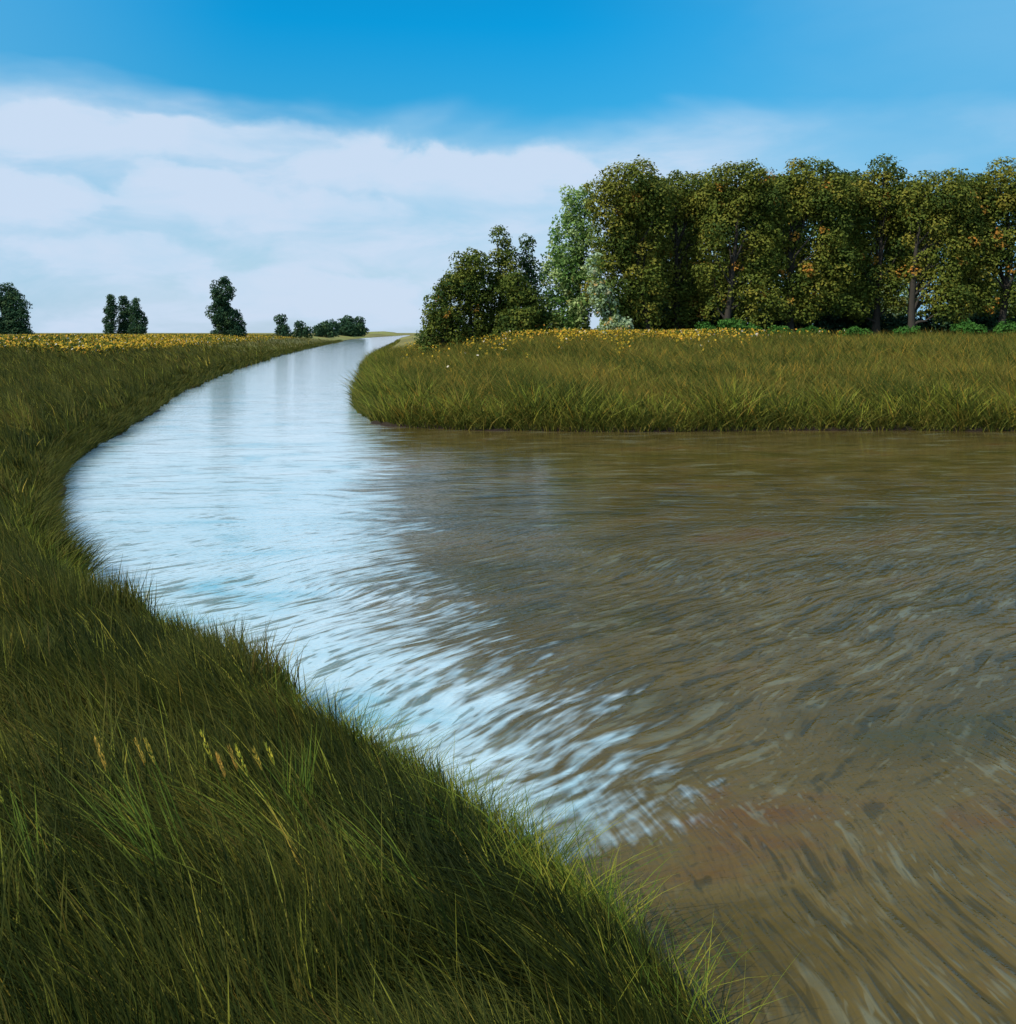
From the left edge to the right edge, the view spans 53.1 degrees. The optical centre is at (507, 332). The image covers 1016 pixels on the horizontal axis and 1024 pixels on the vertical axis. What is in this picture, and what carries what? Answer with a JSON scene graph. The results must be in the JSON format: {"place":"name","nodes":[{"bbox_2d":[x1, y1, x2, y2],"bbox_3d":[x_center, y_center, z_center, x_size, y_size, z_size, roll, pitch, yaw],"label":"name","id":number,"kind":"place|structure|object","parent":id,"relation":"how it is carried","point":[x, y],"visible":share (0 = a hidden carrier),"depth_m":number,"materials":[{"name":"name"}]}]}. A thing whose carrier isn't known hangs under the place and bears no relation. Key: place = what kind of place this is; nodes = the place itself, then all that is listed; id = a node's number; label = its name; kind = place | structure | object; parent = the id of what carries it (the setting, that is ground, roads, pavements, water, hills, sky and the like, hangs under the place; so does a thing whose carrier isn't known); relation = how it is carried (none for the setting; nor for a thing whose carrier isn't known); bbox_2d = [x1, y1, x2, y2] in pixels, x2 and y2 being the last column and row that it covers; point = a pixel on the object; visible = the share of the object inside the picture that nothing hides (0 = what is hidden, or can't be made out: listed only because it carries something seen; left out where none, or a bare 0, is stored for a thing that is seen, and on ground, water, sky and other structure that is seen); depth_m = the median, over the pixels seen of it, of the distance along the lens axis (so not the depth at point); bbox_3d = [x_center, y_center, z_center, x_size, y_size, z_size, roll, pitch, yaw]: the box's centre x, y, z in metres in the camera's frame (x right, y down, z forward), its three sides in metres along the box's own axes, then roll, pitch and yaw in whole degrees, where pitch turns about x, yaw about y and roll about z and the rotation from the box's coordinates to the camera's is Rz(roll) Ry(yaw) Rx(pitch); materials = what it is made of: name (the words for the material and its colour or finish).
{"place":"outdoors","nodes":[
{"label":"outdoors","id":0,"kind":"place"},
{"bbox_2d":[0,0,1015,332],"label":"sky","id":1,"kind":"structure","parent":0,"point":[327,159],"materials":[{"name":"blue"}]},
{"bbox_2d":[35,331,1015,1023],"bbox_3d":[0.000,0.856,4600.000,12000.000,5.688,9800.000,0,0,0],"label":"ground","id":2,"kind":"structure","parent":0,"point":[413,337],"depth_m":31.43,"materials":[{"name":"soil"}]},
{"bbox_2d":[0,791,33,888],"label":"seed stalk","id":3,"kind":"object","parent":2,"relation":"on","point":[1,800],"visible":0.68,"depth_m":3.90,"materials":[{"name":"green plant"}]},
{"bbox_2d":[0,282,34,334],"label":"broadleaf tree","id":4,"kind":"object","parent":2,"relation":"on","point":[11,302],"visible":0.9,"depth_m":158.92,"materials":[{"name":"green plant"}]},
{"bbox_2d":[0,769,71,907],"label":"grass tuft","id":5,"kind":"object","parent":2,"relation":"on","point":[22,830],"visible":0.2,"depth_m":4.07,"materials":[{"name":"green plant"}]},
{"bbox_2d":[0,745,197,905],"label":"grass tuft","id":6,"kind":"object","parent":2,"relation":"on","point":[152,826],"visible":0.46,"depth_m":4.24,"materials":[{"name":"green plant"}]},
{"bbox_2d":[101,294,119,333],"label":"columnar tree","id":7,"kind":"object","parent":2,"relation":"on","point":[111,310],"visible":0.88,"depth_m":199.59,"materials":[{"name":"green plant"}]},
{"bbox_2d":[94,736,129,842],"bbox_3d":[-1.675,2.075,4.326,0.191,0.710,0.020,0,0,7],"label":"seed stalk","id":8,"kind":"object","parent":2,"relation":"on","point":[99,752],"visible":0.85,"depth_m":4.33,"materials":[{"name":"brown plant"}]},
{"bbox_2d":[116,295,132,333],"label":"columnar tree","id":9,"kind":"object","parent":2,"relation":"on","point":[123,323],"visible":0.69,"depth_m":202.36,"materials":[{"name":"green plant"}]},
{"bbox_2d":[127,297,148,333],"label":"columnar tree","id":10,"kind":"object","parent":2,"relation":"on","point":[137,315],"visible":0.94,"depth_m":197.23,"materials":[{"name":"green plant"}]},
{"bbox_2d":[0,333,292,353],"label":"wildflowers","id":11,"kind":"object","parent":2,"relation":"on","point":[12,339],"visible":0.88,"depth_m":90.24,"materials":[{"name":"yellow plant"}]},
{"bbox_2d":[134,737,168,828],"bbox_3d":[-1.557,2.125,4.479,0.185,0.695,0.018,0,0,-5],"label":"seed stalk","id":12,"kind":"object","parent":2,"relation":"on","point":[142,756],"visible":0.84,"depth_m":4.48,"materials":[{"name":"green plant"}]},
{"bbox_2d":[143,738,176,825],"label":"seed stalk","id":13,"kind":"object","parent":2,"relation":"on","point":[147,745],"visible":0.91,"depth_m":4.49,"materials":[{"name":"green plant"}]},
{"bbox_2d":[0,333,342,580],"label":"meadow grass","id":14,"kind":"structure","parent":2,"relation":"on","point":[51,400],"depth_m":33.14,"materials":[{"name":"green plant"}]},
{"bbox_2d":[95,736,323,875],"bbox_3d":[-1.312,2.283,4.647,1.419,0.623,0.788,0,0,8],"label":"grass tuft","id":15,"kind":"object","parent":2,"relation":"on","point":[238,807],"visible":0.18,"depth_m":4.63,"materials":[{"name":"green plant"}]},
{"bbox_2d":[199,730,234,828],"bbox_3d":[-1.332,2.187,4.693,0.193,0.720,0.019,0,0,0],"label":"seed stalk","id":16,"kind":"object","parent":2,"relation":"on","point":[202,734],"visible":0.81,"depth_m":4.69,"materials":[{"name":"green plant"}]},
{"bbox_2d":[204,276,247,337],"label":"broadleaf tree","id":17,"kind":"object","parent":2,"relation":"on","point":[222,320],"visible":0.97,"depth_m":188.97,"materials":[{"name":"green plant"}]},
{"bbox_2d":[215,753,247,849],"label":"seed stalk","id":18,"kind":"object","parent":2,"relation":"on","point":[220,761],"visible":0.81,"depth_m":4.47,"materials":[{"name":"brown plant"}]},
{"bbox_2d":[227,745,258,832],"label":"seed stalk","id":19,"kind":"object","parent":2,"relation":"on","point":[233,761],"visible":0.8,"depth_m":4.61,"materials":[{"name":"brown plant"}]},
{"bbox_2d":[234,743,268,836],"bbox_3d":[-1.132,2.199,4.559,0.190,0.726,0.019,0,0,0],"label":"seed stalk","id":20,"kind":"object","parent":2,"relation":"on","point":[238,753],"visible":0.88,"depth_m":4.56,"materials":[{"name":"green plant"}]},
{"bbox_2d":[252,746,280,818],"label":"seed stalk","id":21,"kind":"object","parent":2,"relation":"on","point":[256,757],"visible":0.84,"depth_m":4.69,"materials":[{"name":"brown plant"}]},
{"bbox_2d":[264,742,292,812],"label":"seed stalk","id":22,"kind":"object","parent":2,"relation":"on","point":[271,754],"visible":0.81,"depth_m":4.79,"materials":[{"name":"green plant"}]},
{"bbox_2d":[273,313,291,337],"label":"bush","id":23,"kind":"object","parent":2,"relation":"on","point":[282,329],"visible":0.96,"depth_m":259.22,"materials":[{"name":"green plant"}]},
{"bbox_2d":[255,725,324,830],"bbox_3d":[-1.034,2.276,5.007,0.361,0.659,0.613,0,0,-23],"label":"grass tuft","id":24,"kind":"object","parent":2,"relation":"on","point":[306,780],"visible":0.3,"depth_m":5.02,"materials":[{"name":"green plant"}]},
{"bbox_2d":[291,320,312,337],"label":"bush","id":25,"kind":"object","parent":2,"relation":"on","point":[302,331],"visible":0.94,"depth_m":299.47,"materials":[{"name":"green plant"}]},
{"bbox_2d":[311,319,341,337],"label":"bush","id":26,"kind":"object","parent":2,"relation":"on","point":[330,328],"visible":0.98,"depth_m":398.64,"materials":[{"name":"green plant"}]},
{"bbox_2d":[252,792,438,919],"bbox_3d":[-0.703,2.361,4.503,1.077,0.555,0.550,0,0,8],"label":"grass tuft","id":27,"kind":"object","parent":2,"relation":"on","point":[398,871],"visible":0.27,"depth_m":4.47,"materials":[{"name":"green plant"}]},
{"bbox_2d":[336,314,368,336],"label":"bush","id":28,"kind":"object","parent":2,"relation":"on","point":[353,327],"visible":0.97,"depth_m":556.86,"materials":[{"name":"green plant"}]},
{"bbox_2d":[0,483,751,1023],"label":"bank grass","id":29,"kind":"structure","parent":2,"relation":"on","point":[312,937],"depth_m":4.30,"materials":[{"name":"green plant"}]},
{"bbox_2d":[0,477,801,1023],"bbox_3d":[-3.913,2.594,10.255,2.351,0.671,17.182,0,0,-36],"label":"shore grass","id":30,"kind":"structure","parent":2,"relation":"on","point":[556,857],"depth_m":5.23,"materials":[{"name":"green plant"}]},
{"bbox_2d":[339,769,513,866],"bbox_3d":[-0.579,2.514,5.191,1.228,0.400,0.594,0,0,-13],"label":"grass tuft","id":31,"kind":"object","parent":2,"relation":"on","point":[440,820],"visible":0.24,"depth_m":5.16,"materials":[{"name":"green plant"}]},
{"bbox_2d":[412,274,468,355],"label":"bushy tree","id":32,"kind":"object","parent":2,"relation":"on","point":[438,318],"visible":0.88,"depth_m":79.47,"materials":[{"name":"green plant"}]},
{"bbox_2d":[440,247,502,346],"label":"bushy tree","id":33,"kind":"object","parent":2,"relation":"on","point":[471,274],"visible":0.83,"depth_m":80.33,"materials":[{"name":"green plant"}]},
{"bbox_2d":[472,224,528,340],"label":"bushy tree","id":34,"kind":"object","parent":2,"relation":"on","point":[504,261],"visible":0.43,"depth_m":81.33,"materials":[{"name":"green plant"}]},
{"bbox_2d":[490,269,560,342],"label":"bushy tree","id":35,"kind":"object","parent":2,"relation":"on","point":[525,297],"visible":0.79,"depth_m":78.30,"materials":[{"name":"green plant"}]},
{"bbox_2d":[517,233,550,328],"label":"slender tree","id":36,"kind":"object","parent":2,"relation":"on","point":[528,269],"visible":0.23,"depth_m":82.70,"materials":[{"name":"green plant"}]},
{"bbox_2d":[536,183,602,330],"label":"willow tree","id":37,"kind":"object","parent":2,"relation":"on","point":[570,278],"visible":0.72,"depth_m":83.22,"materials":[{"name":"green plant"}]},
{"bbox_2d":[584,251,633,336],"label":"willow tree","id":38,"kind":"object","parent":2,"relation":"on","point":[612,319],"visible":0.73,"depth_m":76.70,"materials":[{"name":"green plant"}]},
{"bbox_2d":[403,327,846,368],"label":"wildflowers","id":39,"kind":"object","parent":2,"relation":"on","point":[673,332],"visible":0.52,"depth_m":67.05,"materials":[{"name":"yellow plant"}]},
{"bbox_2d":[579,154,682,330],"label":"broadleaf tree","id":40,"kind":"object","parent":2,"relation":"on","point":[639,205],"visible":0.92,"depth_m":78.31,"materials":[{"name":"green plant"}]},
{"bbox_2d":[603,312,665,332],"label":"bush","id":41,"kind":"object","parent":2,"relation":"on","point":[652,324],"visible":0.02,"depth_m":82.76,"materials":[{"name":"green plant"}]},
{"bbox_2d":[610,173,697,307],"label":"broadleaf tree","id":42,"kind":"object","parent":2,"relation":"on","point":[679,227],"visible":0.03,"depth_m":92.19,"materials":[{"name":"green plant"}]},
{"bbox_2d":[653,302,683,329],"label":"bush","id":43,"kind":"object","parent":2,"relation":"on","point":[666,309],"visible":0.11,"depth_m":84.25,"materials":[{"name":"green plant"}]},
{"bbox_2d":[331,327,1015,431],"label":"field grass","id":44,"kind":"structure","parent":2,"relation":"on","point":[944,379],"depth_m":35.40,"materials":[{"name":"green plant"}]},
{"bbox_2d":[839,326,872,336],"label":"shrub","id":45,"kind":"object","parent":44,"relation":"on","point":[854,329],"visible":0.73,"depth_m":76.63,"materials":[{"name":"green plant"}]},
{"bbox_2d":[949,318,987,336],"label":"shrub","id":46,"kind":"object","parent":44,"relation":"on","point":[965,326],"visible":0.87,"depth_m":75.75,"materials":[{"name":"green plant"}]},
{"bbox_2d":[993,318,1015,334],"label":"shrub","id":47,"kind":"object","parent":44,"relation":"on","point":[1001,327],"visible":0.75,"depth_m":76.10,"materials":[{"name":"green plant"}]},
{"bbox_2d":[635,169,728,330],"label":"broadleaf tree","id":48,"kind":"object","parent":2,"relation":"on","point":[690,298],"visible":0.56,"depth_m":82.00,"materials":[{"name":"green plant"}]},
{"bbox_2d":[694,321,715,335],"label":"shrub","id":49,"kind":"object","parent":2,"relation":"on","point":[705,326],"visible":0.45,"depth_m":75.72,"materials":[{"name":"green plant"}]},
{"bbox_2d":[679,174,742,310],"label":"broadleaf tree","id":50,"kind":"object","parent":2,"relation":"on","point":[719,278],"visible":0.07,"depth_m":93.15,"materials":[{"name":"green plant"}]},
{"bbox_2d":[686,306,738,334],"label":"bush","id":51,"kind":"object","parent":2,"relation":"on","point":[720,317],"visible":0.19,"depth_m":83.22,"materials":[{"name":"green plant"}]},
{"bbox_2d":[716,318,747,334],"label":"shrub","id":52,"kind":"object","parent":2,"relation":"on","point":[724,323],"visible":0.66,"depth_m":75.34,"materials":[{"name":"green plant"}]},
{"bbox_2d":[688,158,793,333],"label":"broadleaf tree","id":53,"kind":"object","parent":2,"relation":"on","point":[740,203],"visible":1,"depth_m":78.91,"materials":[{"name":"green plant"}]},
{"bbox_2d":[745,322,763,334],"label":"shrub","id":54,"kind":"object","parent":2,"relation":"on","point":[749,326],"visible":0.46,"depth_m":75.74,"materials":[{"name":"green plant"}]},
{"bbox_2d":[731,303,780,334],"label":"bush","id":55,"kind":"object","parent":2,"relation":"on","point":[762,324],"visible":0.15,"depth_m":84.27,"materials":[{"name":"green plant"}]},
{"bbox_2d":[733,172,819,324],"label":"broadleaf tree","id":56,"kind":"object","parent":2,"relation":"on","point":[807,220],"visible":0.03,"depth_m":91.19,"materials":[{"name":"green plant"}]},
{"bbox_2d":[767,325,794,335],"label":"shrub","id":57,"kind":"object","parent":2,"relation":"on","point":[779,329],"visible":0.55,"depth_m":76.76,"materials":[{"name":"green plant"}]},
{"bbox_2d":[769,303,839,335],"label":"bush","id":58,"kind":"object","parent":2,"relation":"on","point":[821,323],"visible":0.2,"depth_m":83.49,"materials":[{"name":"green plant"}]},
{"bbox_2d":[796,325,826,335],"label":"shrub","id":59,"kind":"object","parent":2,"relation":"on","point":[811,327],"visible":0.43,"depth_m":76.05,"materials":[{"name":"green plant"}]},
{"bbox_2d":[761,156,864,332],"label":"broadleaf tree","id":60,"kind":"object","parent":2,"relation":"on","point":[824,201],"visible":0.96,"depth_m":79.84,"materials":[{"name":"green plant"}]},
{"bbox_2d":[805,167,887,323],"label":"broadleaf tree","id":61,"kind":"object","parent":2,"relation":"on","point":[855,172],"visible":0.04,"depth_m":94.14,"materials":[{"name":"green plant"}]},
{"bbox_2d":[820,295,873,334],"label":"bush","id":62,"kind":"object","parent":2,"relation":"on","point":[844,322],"visible":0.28,"depth_m":84.34,"materials":[{"name":"green plant"}]},
{"bbox_2d":[834,153,923,335],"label":"broadleaf tree","id":63,"kind":"object","parent":2,"relation":"on","point":[881,203],"visible":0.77,"depth_m":81.45,"materials":[{"name":"green plant"}]},
{"bbox_2d":[865,311,929,334],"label":"bush","id":64,"kind":"object","parent":2,"relation":"on","point":[893,322],"visible":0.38,"depth_m":83.55,"materials":[{"name":"green plant"}]},
{"bbox_2d":[881,276,919,328],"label":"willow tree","id":65,"kind":"object","parent":2,"relation":"on","point":[904,312],"visible":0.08,"depth_m":104.90,"materials":[{"name":"green plant"}]},
{"bbox_2d":[873,181,938,318],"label":"broadleaf tree","id":66,"kind":"object","parent":2,"relation":"on","point":[921,236],"visible":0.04,"depth_m":96.20,"materials":[{"name":"green plant"}]},
{"bbox_2d":[893,325,920,335],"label":"shrub","id":67,"kind":"object","parent":2,"relation":"on","point":[904,329],"visible":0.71,"depth_m":76.16,"materials":[{"name":"green plant"}]},
{"bbox_2d":[892,168,985,327],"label":"broadleaf tree","id":68,"kind":"object","parent":2,"relation":"on","point":[947,212],"visible":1,"depth_m":78.45,"materials":[{"name":"green plant"}]},
{"bbox_2d":[917,306,978,335],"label":"bush","id":69,"kind":"object","parent":2,"relation":"on","point":[930,324],"visible":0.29,"depth_m":84.19,"materials":[{"name":"green plant"}]},
{"bbox_2d":[926,178,1014,316],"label":"broadleaf tree","id":70,"kind":"object","parent":2,"relation":"on","point":[994,295],"visible":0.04,"depth_m":92.13,"materials":[{"name":"green plant"}]},
{"bbox_2d":[945,156,1015,323],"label":"broadleaf tree","id":71,"kind":"object","parent":2,"relation":"on","point":[1003,204],"visible":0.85,"depth_m":79.35,"materials":[{"name":"green plant"}]},
{"bbox_2d":[969,307,1015,333],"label":"bush","id":72,"kind":"object","parent":2,"relation":"on","point":[988,323],"visible":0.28,"depth_m":84.26,"materials":[{"name":"green plant"}]},
{"bbox_2d":[1000,275,1015,317],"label":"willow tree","id":73,"kind":"object","parent":2,"relation":"on","point":[1009,300],"visible":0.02,"depth_m":103.55,"materials":[{"name":"green plant"}]},
{"bbox_2d":[59,335,1015,1023],"bbox_3d":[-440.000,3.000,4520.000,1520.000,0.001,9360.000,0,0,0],"label":"river","id":74,"kind":"structure","parent":0,"point":[763,683],"depth_m":10.24,"materials":[{"name":"liquid"}]}
]}

